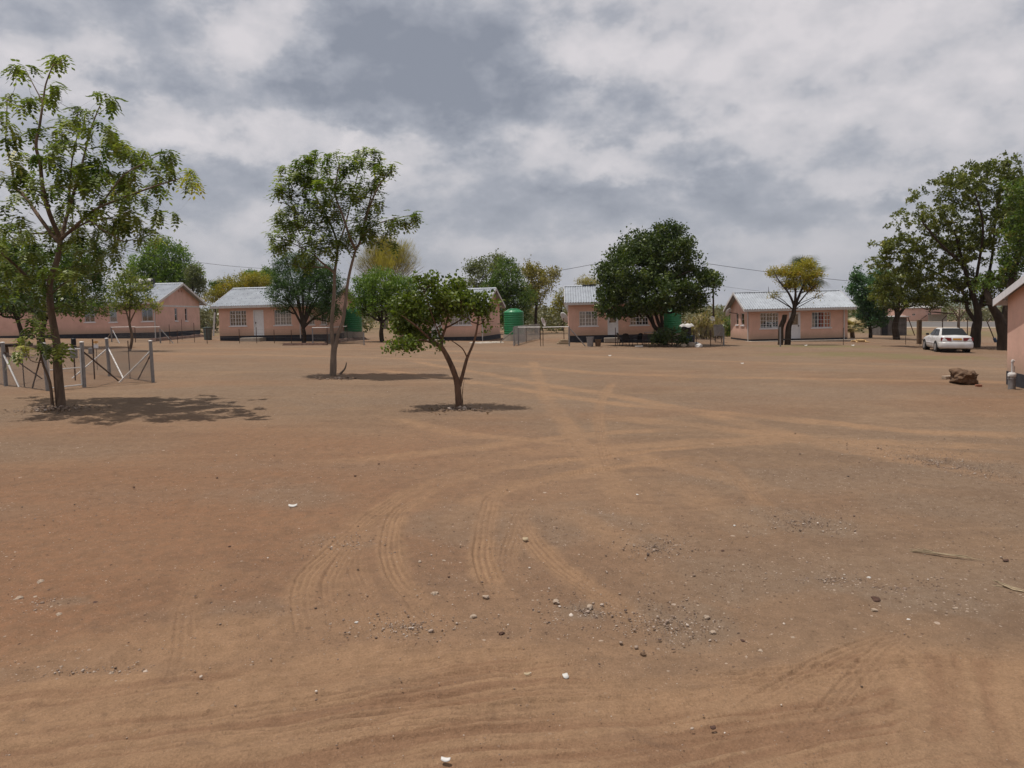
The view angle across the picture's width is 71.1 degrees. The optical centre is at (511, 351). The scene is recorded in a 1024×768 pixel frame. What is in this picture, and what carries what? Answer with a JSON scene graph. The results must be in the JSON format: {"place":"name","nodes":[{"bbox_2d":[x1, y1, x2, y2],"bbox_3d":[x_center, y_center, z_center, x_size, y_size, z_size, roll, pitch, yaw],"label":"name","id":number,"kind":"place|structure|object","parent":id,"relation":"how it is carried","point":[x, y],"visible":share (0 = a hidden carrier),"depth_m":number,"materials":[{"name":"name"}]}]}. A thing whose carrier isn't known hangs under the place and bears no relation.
{"place":"outdoors","nodes":[
{"label":"outdoors","id":0,"kind":"place"},
{"bbox_2d":[1,220,266,268],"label":"overhead wire","id":1,"kind":"object","parent":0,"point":[154,255],"visible":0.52,"depth_m":76.02,"materials":[{"name":"black metal"}]},
{"bbox_2d":[202,327,212,339],"bbox_3d":[-25.947,-1.562,61.137,0.800,1.120,0.788,-1,3,0],"label":"dustbin","id":2,"kind":"object","parent":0,"point":[208,335],"visible":0.88,"depth_m":60.88,"materials":[{"name":"grey metal"}]},
{"bbox_2d":[0,309,1023,767],"bbox_3d":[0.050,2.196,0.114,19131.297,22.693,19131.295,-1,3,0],"label":"ground","id":3,"kind":"structure","parent":0,"point":[872,683],"depth_m":6.49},
{"bbox_2d":[0,343,32,356],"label":"plank bench","id":4,"kind":"object","parent":3,"relation":"on","point":[7,345],"visible":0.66,"depth_m":36.63,"materials":[{"name":"wood"}]},
{"bbox_2d":[0,312,34,337],"bbox_3d":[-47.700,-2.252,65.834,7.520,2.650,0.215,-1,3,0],"label":"house","id":5,"kind":"structure","parent":3,"relation":"on","point":[8,328],"depth_m":65.74,"materials":[{"name":"paint"}]},
{"bbox_2d":[0,247,37,342],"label":"broad tree","id":6,"kind":"object","parent":3,"relation":"on","point":[16,317],"visible":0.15,"depth_m":49.21,"materials":[{"name":"green plant"}]},
{"bbox_2d":[17,405,90,413],"bbox_3d":[-10.563,1.304,16.525,1.594,0.095,1.334,1,4,33],"label":"rubble","id":7,"kind":"object","parent":3,"relation":"on","point":[60,407],"visible":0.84,"depth_m":16.54,"materials":[{"name":"stone"}]},
{"bbox_2d":[0,229,119,343],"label":"broad tree","id":8,"kind":"object","parent":3,"relation":"on","point":[67,261],"visible":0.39,"depth_m":45.82,"materials":[{"name":"green plant"}]},
{"bbox_2d":[70,338,77,379],"bbox_3d":[-14.498,0.297,23.754,0.175,1.480,0.170,-1,3,0],"label":"meter stand","id":9,"kind":"object","parent":3,"relation":"on","point":[73,341],"visible":0.73,"depth_m":23.70,"materials":[{"name":"metal"}]},
{"bbox_2d":[0,338,154,390],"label":"pen fence","id":10,"kind":"object","parent":3,"relation":"on","point":[84,355],"visible":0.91,"depth_m":22.30,"materials":[{"name":"metal"}]},
{"bbox_2d":[48,348,82,388],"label":"pen gate","id":11,"kind":"structure","parent":10,"relation":"attached to","point":[49,365],"depth_m":21.27,"materials":[{"name":"metal"}]},
{"bbox_2d":[88,339,94,378],"bbox_3d":[-14.177,0.296,24.204,0.142,1.437,0.160,-1,3,0],"label":"meter stand","id":12,"kind":"object","parent":3,"relation":"on","point":[90,350],"visible":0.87,"depth_m":24.16,"materials":[{"name":"metal"}]},
{"bbox_2d":[0,54,205,406],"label":"pod tree","id":13,"kind":"object","parent":3,"relation":"on","point":[86,182],"visible":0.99,"depth_m":16.29,"materials":[{"name":"green plant"}]},
{"bbox_2d":[40,283,206,337],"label":"rendered house","id":14,"kind":"structure","parent":3,"relation":"on","point":[182,301],"depth_m":65.59,"materials":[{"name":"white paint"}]},
{"bbox_2d":[83,309,95,322],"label":"window","id":15,"kind":"structure","parent":14,"relation":"in","point":[88,319],"depth_m":65.44,"materials":[{"name":"white paint"}]},
{"bbox_2d":[108,307,117,322],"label":"window","id":16,"kind":"structure","parent":14,"relation":"in","point":[113,319],"depth_m":65.49,"materials":[{"name":"grey glass"}]},
{"bbox_2d":[131,278,154,289],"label":"solar geyser","id":17,"kind":"object","parent":14,"relation":"on","point":[151,280],"visible":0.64,"depth_m":69.16,"materials":[{"name":"white paint"}]},
{"bbox_2d":[141,307,153,321],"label":"window","id":18,"kind":"structure","parent":14,"relation":"in","point":[143,313],"depth_m":65.52,"materials":[{"name":"grey glass"}]},
{"bbox_2d":[99,264,163,349],"bbox_3d":[-22.575,-2.575,42.715,3.638,5.344,2.736,-3,3,-22],"label":"sapling","id":19,"kind":"object","parent":3,"relation":"on","point":[120,291],"visible":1,"depth_m":42.39,"materials":[{"name":"green plant"}]},
{"bbox_2d":[107,326,172,342],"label":"yard gate","id":20,"kind":"structure","parent":3,"relation":"on","point":[159,332],"depth_m":55.55,"materials":[{"name":"metal"}]},
{"bbox_2d":[120,234,205,288],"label":"acacia","id":21,"kind":"object","parent":3,"relation":"on","point":[156,272],"visible":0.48,"depth_m":86.36,"materials":[{"name":"green plant"}]},
{"bbox_2d":[147,334,203,341],"bbox_3d":[-29.668,-1.258,63.780,0.918,0.367,12.640,-2,3,-6],"label":"stone edging","id":22,"kind":"object","parent":3,"relation":"on","point":[179,337],"visible":0.79,"depth_m":62.82,"materials":[{"name":"grey stone"}]},
{"bbox_2d":[169,320,205,342],"bbox_3d":[-26.395,-1.578,56.647,2.316,1.946,9.392,-3,4,-35],"label":"wire fence","id":23,"kind":"object","parent":3,"relation":"on","point":[184,331],"visible":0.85,"depth_m":54.23,"materials":[{"name":"metal"}]},
{"bbox_2d":[181,261,209,297],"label":"acacia","id":24,"kind":"object","parent":3,"relation":"on","point":[194,273],"visible":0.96,"depth_m":85.38,"materials":[{"name":"green plant"}]},
{"bbox_2d":[207,277,225,327],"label":"acacia","id":25,"kind":"object","parent":3,"relation":"on","point":[214,283],"visible":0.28,"depth_m":104.25,"materials":[{"name":"green plant"}]},
{"bbox_2d":[202,269,271,305],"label":"flat acacia","id":26,"kind":"object","parent":3,"relation":"on","point":[248,279],"visible":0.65,"depth_m":90.70,"materials":[{"name":"green plant"}]},
{"bbox_2d":[206,327,291,343],"bbox_3d":[-18.655,-1.185,53.710,8.197,1.486,1.243,-1,3,5],"label":"wire fence","id":27,"kind":"object","parent":3,"relation":"on","point":[239,335],"visible":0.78,"depth_m":53.83,"materials":[{"name":"metal"}]},
{"bbox_2d":[242,265,281,286],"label":"acacia","id":28,"kind":"object","parent":3,"relation":"on","point":[267,270],"visible":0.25,"depth_m":99.01,"materials":[{"name":"green plant"}]},
{"bbox_2d":[210,284,359,341],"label":"rendered house","id":29,"kind":"structure","parent":3,"relation":"on","point":[245,312],"depth_m":58.72,"materials":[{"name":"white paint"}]},
{"bbox_2d":[229,310,247,326],"bbox_3d":[-22.518,-2.709,58.963,1.647,1.333,0.194,-1,3,9],"label":"window","id":30,"kind":"structure","parent":29,"relation":"in","point":[237,318],"depth_m":59.02,"materials":[{"name":"white paint"}]},
{"bbox_2d":[253,310,263,335],"bbox_3d":[-20.731,-2.379,58.715,0.890,2.084,0.112,-1,3,9],"label":"door","id":31,"kind":"structure","parent":29,"relation":"in","point":[258,317],"depth_m":58.72,"materials":[{"name":"white paint"}]},
{"bbox_2d":[273,310,292,325],"bbox_3d":[-18.647,-2.747,58.359,1.656,1.321,0.194,-1,3,9],"label":"window","id":32,"kind":"structure","parent":29,"relation":"in","point":[281,319],"depth_m":58.40,"materials":[{"name":"white paint"}]},
{"bbox_2d":[260,250,346,342],"bbox_3d":[-15.554,-4.187,53.974,6.877,7.388,4.516,-1,3,0],"label":"feathery tree","id":33,"kind":"object","parent":3,"relation":"on","point":[320,278],"visible":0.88,"depth_m":53.63,"materials":[{"name":"green plant"}]},
{"bbox_2d":[282,343,327,345],"bbox_3d":[-14.722,-0.532,51.048,3.089,0.287,1.139,-2,3,-13],"label":"stone edging","id":34,"kind":"object","parent":3,"relation":"on","point":[289,344],"visible":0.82,"depth_m":50.71,"materials":[{"name":"grey stone"}]},
{"bbox_2d":[315,376,359,379],"bbox_3d":[-5.959,0.892,24.363,1.580,0.088,1.088,-1,3,0],"label":"rubble","id":35,"kind":"object","parent":3,"relation":"on","point":[337,378],"visible":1,"depth_m":24.27,"materials":[{"name":"stone"}]},
{"bbox_2d":[312,324,364,344],"bbox_3d":[-13.336,-1.249,53.471,3.282,1.587,7.432,-3,3,-22],"label":"wire fence","id":36,"kind":"object","parent":3,"relation":"on","point":[347,340],"visible":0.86,"depth_m":52.00,"materials":[{"name":"metal"}]},
{"bbox_2d":[263,147,423,375],"bbox_3d":[-5.843,-3.155,25.193,6.069,8.292,3.210,-1,3,0],"label":"pod tree","id":37,"kind":"object","parent":3,"relation":"on","point":[364,231],"visible":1,"depth_m":25.06,"materials":[{"name":"green plant"}]},
{"bbox_2d":[324,337,366,342],"bbox_3d":[-13.516,-0.989,58.727,1.026,0.348,8.958,-1,3,6],"label":"stone edging","id":38,"kind":"object","parent":3,"relation":"on","point":[344,340],"visible":0.45,"depth_m":58.19,"materials":[{"name":"grey stone"}]},
{"bbox_2d":[344,308,362,337],"bbox_3d":[-13.812,-2.332,62.097,1.764,2.959,1.764,-1,3,0],"label":"water tank","id":39,"kind":"object","parent":3,"relation":"on","point":[352,321],"visible":0.68,"depth_m":61.36,"materials":[{"name":"green plastic"}]},
{"bbox_2d":[343,264,425,341],"bbox_3d":[-9.943,-3.858,57.066,6.923,6.381,4.661,-1,3,0],"label":"acacia","id":40,"kind":"object","parent":3,"relation":"on","point":[371,299],"visible":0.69,"depth_m":56.52,"materials":[{"name":"green plant"}]},
{"bbox_2d":[348,233,426,328],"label":"broom tree","id":41,"kind":"object","parent":3,"relation":"on","point":[379,258],"visible":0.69,"depth_m":106.03,"materials":[{"name":"yellow plant"}]},
{"bbox_2d":[380,269,505,406],"bbox_3d":[-1.633,-0.262,16.978,3.009,3.402,1.979,-1,3,0],"label":"forked tree","id":42,"kind":"object","parent":3,"relation":"on","point":[444,299],"visible":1,"depth_m":16.75,"materials":[{"name":"green plant"}]},
{"bbox_2d":[399,287,505,340],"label":"rendered house","id":43,"kind":"structure","parent":3,"relation":"on","point":[460,331],"depth_m":59.81,"materials":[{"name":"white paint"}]},
{"bbox_2d":[450,312,471,325],"bbox_3d":[-4.285,-2.722,59.609,1.979,1.182,0.194,-1,3,11],"label":"window","id":44,"kind":"structure","parent":43,"relation":"in","point":[461,323],"depth_m":59.64,"materials":[{"name":"white paint"}]},
{"bbox_2d":[439,406,482,410],"bbox_3d":[-1.223,1.297,16.565,1.097,0.095,0.874,-1,3,0],"label":"rubble","id":45,"kind":"object","parent":3,"relation":"on","point":[456,408],"visible":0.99,"depth_m":16.49,"materials":[{"name":"stone"}]},
{"bbox_2d":[461,248,507,287],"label":"acacia","id":46,"kind":"object","parent":3,"relation":"on","point":[479,266],"visible":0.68,"depth_m":83.06,"materials":[{"name":"green plant"}]},
{"bbox_2d":[4,342,996,415],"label":"leaf litter","id":47,"kind":"object","parent":3,"relation":"on","point":[59,409],"visible":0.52,"depth_m":16.52,"materials":[{"name":"brown plant"}]},
{"bbox_2d":[0,304,1002,332],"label":"scrub","id":48,"kind":"object","parent":3,"relation":"on","point":[553,322],"visible":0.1,"depth_m":109.00,"materials":[{"name":"green plant"}]},
{"bbox_2d":[478,254,538,326],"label":"acacia","id":49,"kind":"object","parent":3,"relation":"on","point":[516,295],"visible":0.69,"depth_m":76.77,"materials":[{"name":"green plant"}]},
{"bbox_2d":[503,308,524,340],"bbox_3d":[0.159,-2.137,59.242,1.792,2.868,1.792,-1,3,0],"label":"water tank","id":50,"kind":"object","parent":3,"relation":"on","point":[513,317],"visible":0.83,"depth_m":58.54,"materials":[{"name":"green plastic"}]},
{"bbox_2d":[500,324,539,345],"bbox_3d":[0.240,-1.385,56.770,2.195,1.486,13.426,-1,3,10],"label":"wire fence","id":51,"kind":"object","parent":3,"relation":"on","point":[515,338],"visible":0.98,"depth_m":55.65,"materials":[{"name":"metal"}]},
{"bbox_2d":[518,257,561,332],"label":"acacia","id":52,"kind":"object","parent":3,"relation":"on","point":[530,271],"visible":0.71,"depth_m":81.34,"materials":[{"name":"green plant"}]},
{"bbox_2d":[517,326,584,345],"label":"yard gate","id":53,"kind":"structure","parent":3,"relation":"on","point":[569,329],"depth_m":49.37,"materials":[{"name":"metal"}]},
{"bbox_2d":[548,288,565,330],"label":"acacia","id":54,"kind":"object","parent":3,"relation":"on","point":[558,302],"visible":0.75,"depth_m":94.59,"materials":[{"name":"green plant"}]},
{"bbox_2d":[574,273,599,284],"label":"acacia","id":55,"kind":"object","parent":3,"relation":"on","point":[585,281],"visible":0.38,"depth_m":85.38,"materials":[{"name":"green plant"}]},
{"bbox_2d":[586,337,593,346],"bbox_3d":[5.319,-0.684,48.781,0.540,0.660,0.540,-1,3,0],"label":"bucket","id":56,"kind":"object","parent":3,"relation":"on","point":[590,340],"visible":1,"depth_m":48.59,"materials":[{"name":"grey metal"}]},
{"bbox_2d":[595,339,600,346],"bbox_3d":[5.851,-0.594,48.786,0.480,0.480,0.480,-1,3,0],"label":"bucket","id":57,"kind":"object","parent":3,"relation":"on","point":[597,342],"visible":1,"depth_m":48.64,"materials":[{"name":"plastic"}]},
{"bbox_2d":[564,285,660,342],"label":"rendered house","id":58,"kind":"structure","parent":3,"relation":"on","point":[583,323],"depth_m":55.67,"materials":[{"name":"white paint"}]},
{"bbox_2d":[561,312,567,329],"bbox_3d":[4.591,-2.190,62.045,0.526,2.476,0.999,-3,4,-33],"label":"satellite dish","id":59,"kind":"object","parent":58,"relation":"attached to","point":[564,317],"visible":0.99,"depth_m":61.89,"materials":[{"name":"metal"}]},
{"bbox_2d":[578,311,598,326],"bbox_3d":[5.935,-2.540,55.707,1.585,1.234,0.194,-1,3,4],"label":"window","id":60,"kind":"structure","parent":58,"relation":"in","point":[586,318],"depth_m":55.75,"materials":[{"name":"white paint"}]},
{"bbox_2d":[608,313,617,334],"bbox_3d":[7.826,-2.228,55.613,0.816,1.833,0.137,-1,3,4],"label":"door","id":61,"kind":"structure","parent":58,"relation":"in","point":[612,324],"depth_m":55.63,"materials":[{"name":"white paint"}]},
{"bbox_2d":[629,310,649,325],"bbox_3d":[9.832,-2.591,55.436,1.576,1.228,0.194,-1,3,4],"label":"window","id":62,"kind":"structure","parent":58,"relation":"in","point":[642,322],"depth_m":55.50,"materials":[{"name":"white paint"}]},
{"bbox_2d":[622,333,629,345],"bbox_3d":[7.833,-0.832,49.352,0.581,0.903,0.637,-1,3,10],"label":"plastic chair","id":63,"kind":"object","parent":3,"relation":"on","point":[625,336],"visible":0.99,"depth_m":49.13,"materials":[{"name":"black plastic"}]},
{"bbox_2d":[632,333,642,345],"bbox_3d":[8.774,-0.867,50.003,0.581,0.903,0.637,-3,4,-35],"label":"plastic chair","id":64,"kind":"object","parent":3,"relation":"on","point":[639,338],"visible":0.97,"depth_m":49.83,"materials":[{"name":"black plastic"}]},
{"bbox_2d":[615,328,696,345],"bbox_3d":[9.787,-0.943,48.679,5.488,1.473,0.862,-1,3,7],"label":"wire fence","id":65,"kind":"object","parent":3,"relation":"on","point":[654,344],"visible":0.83,"depth_m":48.76,"materials":[{"name":"metal"}]},
{"bbox_2d":[589,217,726,344],"bbox_3d":[10.231,-4.837,49.810,9.615,9.170,6.925,-1,3,0],"label":"fig tree","id":66,"kind":"object","parent":3,"relation":"on","point":[634,285],"visible":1,"depth_m":49.19,"materials":[{"name":"green plant"}]},
{"bbox_2d":[648,324,692,345],"bbox_3d":[10.798,-1.010,48.881,3.331,1.822,2.539,-1,3,0],"label":"shrub","id":67,"kind":"object","parent":3,"relation":"on","point":[661,337],"visible":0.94,"depth_m":48.46,"materials":[{"name":"green plant"}]},
{"bbox_2d":[663,309,681,340],"bbox_3d":[13.174,-2.155,59.252,1.792,2.903,1.792,-1,3,0],"label":"water tank","id":68,"kind":"object","parent":3,"relation":"on","point":[670,320],"visible":0.49,"depth_m":58.49,"materials":[{"name":"green plastic"}]},
{"bbox_2d":[681,326,694,341],"bbox_3d":[13.690,-1.376,55.844,0.945,1.300,0.740,-1,3,0],"label":"water drum","id":69,"kind":"object","parent":3,"relation":"on","point":[685,328],"visible":0.32,"depth_m":55.55,"materials":[{"name":"black plastic"}]},
{"bbox_2d":[679,323,693,327],"bbox_3d":[13.189,-1.985,54.233,1.000,0.309,0.840,-1,3,0],"label":"sheet cover","id":70,"kind":"object","parent":69,"relation":"on","point":[688,325],"visible":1,"depth_m":53.88,"materials":[{"name":"white paint"}]},
{"bbox_2d":[683,316,700,334],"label":"reed clump","id":71,"kind":"object","parent":3,"relation":"on","point":[688,321],"visible":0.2,"depth_m":65.05,"materials":[{"name":"beige plant"}]},
{"bbox_2d":[691,311,716,338],"bbox_3d":[16.826,-2.397,63.083,2.887,2.706,2.575,-3,4,-32],"label":"reed clump","id":72,"kind":"object","parent":3,"relation":"on","point":[700,332],"visible":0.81,"depth_m":62.87,"materials":[{"name":"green plant"}]},
{"bbox_2d":[693,327,724,345],"bbox_3d":[15.738,-1.314,54.923,1.954,1.474,12.736,0,3,22],"label":"wire fence","id":73,"kind":"object","parent":3,"relation":"on","point":[721,330],"visible":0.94,"depth_m":49.42,"materials":[{"name":"metal"}]},
{"bbox_2d":[712,288,713,316],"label":"utility pole","id":74,"kind":"object","parent":3,"relation":"on","point":[712,305],"visible":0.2,"depth_m":83.80,"materials":[{"name":"grey wood"}]},
{"bbox_2d":[708,317,728,337],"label":"reed clump","id":75,"kind":"object","parent":3,"relation":"on","point":[717,320],"visible":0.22,"depth_m":65.11,"materials":[{"name":"green plant"}]},
{"bbox_2d":[714,325,722,341],"bbox_3d":[16.078,-1.413,55.844,0.760,1.382,0.760,-1,3,0],"label":"rubbish bin","id":76,"kind":"object","parent":3,"relation":"on","point":[717,332],"visible":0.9,"depth_m":55.56,"materials":[{"name":"metal"}]},
{"bbox_2d":[722,316,730,336],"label":"reed clump","id":77,"kind":"object","parent":3,"relation":"on","point":[728,328],"visible":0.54,"depth_m":69.84,"materials":[{"name":"green plant"}]},
{"bbox_2d":[723,289,856,340],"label":"rendered house","id":78,"kind":"structure","parent":3,"relation":"on","point":[758,317],"depth_m":58.33,"materials":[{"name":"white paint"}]},
{"bbox_2d":[759,313,777,329],"bbox_3d":[20.939,-2.495,58.321,1.656,1.354,0.194,-1,3,2],"label":"window","id":79,"kind":"structure","parent":78,"relation":"in","point":[767,320],"depth_m":58.37,"materials":[{"name":"white paint"}]},
{"bbox_2d":[789,312,799,338],"bbox_3d":[22.970,-2.152,58.290,0.919,2.155,0.137,-1,3,2],"label":"door","id":80,"kind":"structure","parent":78,"relation":"in","point":[795,330],"depth_m":58.30,"materials":[{"name":"white paint"}]},
{"bbox_2d":[811,312,831,328],"bbox_3d":[25.075,-2.554,58.172,1.687,1.352,0.194,-1,3,2],"label":"window","id":81,"kind":"structure","parent":78,"relation":"in","point":[819,319],"depth_m":58.23,"materials":[{"name":"white paint"}]},
{"bbox_2d":[763,255,828,344],"bbox_3d":[20.348,-3.621,51.295,4.762,6.558,2.525,-1,3,0],"label":"lopped tree","id":82,"kind":"object","parent":3,"relation":"on","point":[809,276],"visible":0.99,"depth_m":51.10,"materials":[{"name":"green plant"}]},
{"bbox_2d":[749,339,854,341],"bbox_3d":[23.016,-0.814,57.915,9.200,0.220,0.730,-1,3,2],"label":"concrete apron","id":83,"kind":"object","parent":3,"relation":"on","point":[836,340],"visible":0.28,"depth_m":57.51,"materials":[{"name":"grey concrete"}]},
{"bbox_2d":[785,255,831,289],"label":"acacia","id":84,"kind":"object","parent":3,"relation":"on","point":[796,259],"visible":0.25,"depth_m":67.33,"materials":[{"name":"green plant"}]},
{"bbox_2d":[779,327,913,346],"bbox_3d":[23.404,-1.056,50.508,10.847,1.631,1.634,-2,3,-10],"label":"wire fence","id":85,"kind":"object","parent":3,"relation":"on","point":[843,343],"visible":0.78,"depth_m":49.93,"materials":[{"name":"metal"}]},
{"bbox_2d":[848,317,865,337],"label":"palm bush","id":86,"kind":"object","parent":3,"relation":"on","point":[851,323],"visible":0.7,"depth_m":65.17,"materials":[{"name":"green plant"}]},
{"bbox_2d":[842,263,892,337],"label":"broad tree","id":87,"kind":"object","parent":3,"relation":"on","point":[869,312],"visible":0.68,"depth_m":65.45,"materials":[{"name":"green plant"}]},
{"bbox_2d":[871,316,914,335],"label":"sheet metal shack","id":88,"kind":"structure","parent":3,"relation":"on","point":[886,330],"depth_m":74.01,"materials":[{"name":"metal"}]},
{"bbox_2d":[882,319,887,335],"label":"door","id":89,"kind":"structure","parent":88,"relation":"in","point":[885,328],"depth_m":73.97,"materials":[{"name":"grey metal"}]},
{"bbox_2d":[871,266,952,339],"bbox_3d":[34.605,-4.279,61.906,6.784,6.775,4.937,-1,3,0],"label":"broad tree","id":90,"kind":"object","parent":3,"relation":"on","point":[894,306],"visible":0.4,"depth_m":61.77,"materials":[{"name":"green plant"}]},
{"bbox_2d":[884,303,943,320],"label":"roadside house","id":91,"kind":"structure","parent":3,"relation":"on","point":[915,313],"depth_m":139.91,"materials":[{"name":"paint"}]},
{"bbox_2d":[916,320,921,343],"bbox_3d":[29.987,-1.413,52.784,0.280,1.900,0.260,-1,3,0],"label":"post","id":92,"kind":"object","parent":3,"relation":"on","point":[919,331],"visible":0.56,"depth_m":52.66,"materials":[{"name":"brown wood"}]},
{"bbox_2d":[926,311,954,320],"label":"open shed","id":93,"kind":"structure","parent":3,"relation":"on","point":[936,317],"depth_m":138.13,"materials":[{"name":"metal"}]},
{"bbox_2d":[863,150,1023,347],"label":"shade tree","id":94,"kind":"object","parent":3,"relation":"on","point":[978,239],"visible":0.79,"depth_m":46.89,"materials":[{"name":"green plant"}]},
{"bbox_2d":[910,548,983,560],"bbox_3d":[3.941,1.833,6.510,0.589,0.062,0.037,0,3,24],"label":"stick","id":95,"kind":"object","parent":3,"relation":"on","point":[927,551],"visible":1,"depth_m":6.53,"materials":[{"name":"beige wood"}]},
{"bbox_2d":[923,328,973,351],"bbox_3d":[25.907,-0.714,42.750,1.970,1.453,4.435,1,3,17],"label":"white sedan","id":96,"kind":"object","parent":3,"relation":"on","point":[938,339],"visible":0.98,"depth_m":41.17,"materials":[{"name":"paint"}]},
{"bbox_2d":[941,295,972,327],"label":"bare tree","id":97,"kind":"object","parent":3,"relation":"on","point":[958,316],"visible":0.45,"depth_m":71.90,"materials":[{"name":"green plant"}]},
{"bbox_2d":[949,368,978,384],"bbox_3d":[14.346,0.796,22.792,0.864,0.541,0.760,0,6,-12],"label":"boulder","id":98,"kind":"object","parent":3,"relation":"on","point":[962,376],"visible":0.98,"depth_m":22.53,"materials":[{"name":"stone"}]},
{"bbox_2d":[968,175,1023,350],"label":"shade tree","id":99,"kind":"object","parent":3,"relation":"on","point":[1011,269],"visible":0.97,"depth_m":43.43,"materials":[{"name":"green plant"}]},
{"bbox_2d":[992,580,1023,592],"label":"stick","id":100,"kind":"object","parent":3,"relation":"on","point":[1012,587],"visible":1,"depth_m":5.72,"materials":[{"name":"beige wood"}]},
{"bbox_2d":[993,275,1023,387],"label":"rendered house","id":101,"kind":"structure","parent":3,"relation":"on","point":[1012,295],"depth_m":21.75,"materials":[{"name":"pink paint"}]},
{"bbox_2d":[1007,359,1016,388],"bbox_3d":[14.678,0.660,21.041,0.224,0.879,0.220,1,4,40],"label":"standpipe","id":102,"kind":"object","parent":3,"relation":"on","point":[1011,375],"visible":1,"depth_m":21.00,"materials":[{"name":"white paint"}]},
{"bbox_2d":[0,0,1023,310],"label":"sky","id":103,"kind":"structure","parent":0,"point":[536,130],"materials":[{"name":"grey"}]},
{"bbox_2d":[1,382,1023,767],"bbox_3d":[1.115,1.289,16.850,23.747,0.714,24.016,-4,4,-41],"label":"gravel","id":104,"kind":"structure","parent":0,"point":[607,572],"depth_m":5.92,"materials":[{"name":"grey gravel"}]},
{"bbox_2d":[206,297,1000,313],"bbox_3d":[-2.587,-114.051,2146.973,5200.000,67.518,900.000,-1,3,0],"label":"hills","id":105,"kind":"structure","parent":0,"point":[875,304],"depth_m":1841.59,"materials":[{"name":"green plant"}]},
{"bbox_2d":[684,321,995,327],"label":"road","id":106,"kind":"structure","parent":0,"point":[953,324],"depth_m":123.58,"materials":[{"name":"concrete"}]},
{"bbox_2d":[850,339,867,342],"bbox_3d":[27.127,-0.841,55.700,1.565,0.245,0.598,-2,3,-6],"label":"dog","id":107,"kind":"object","parent":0,"point":[859,340],"visible":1,"depth_m":55.77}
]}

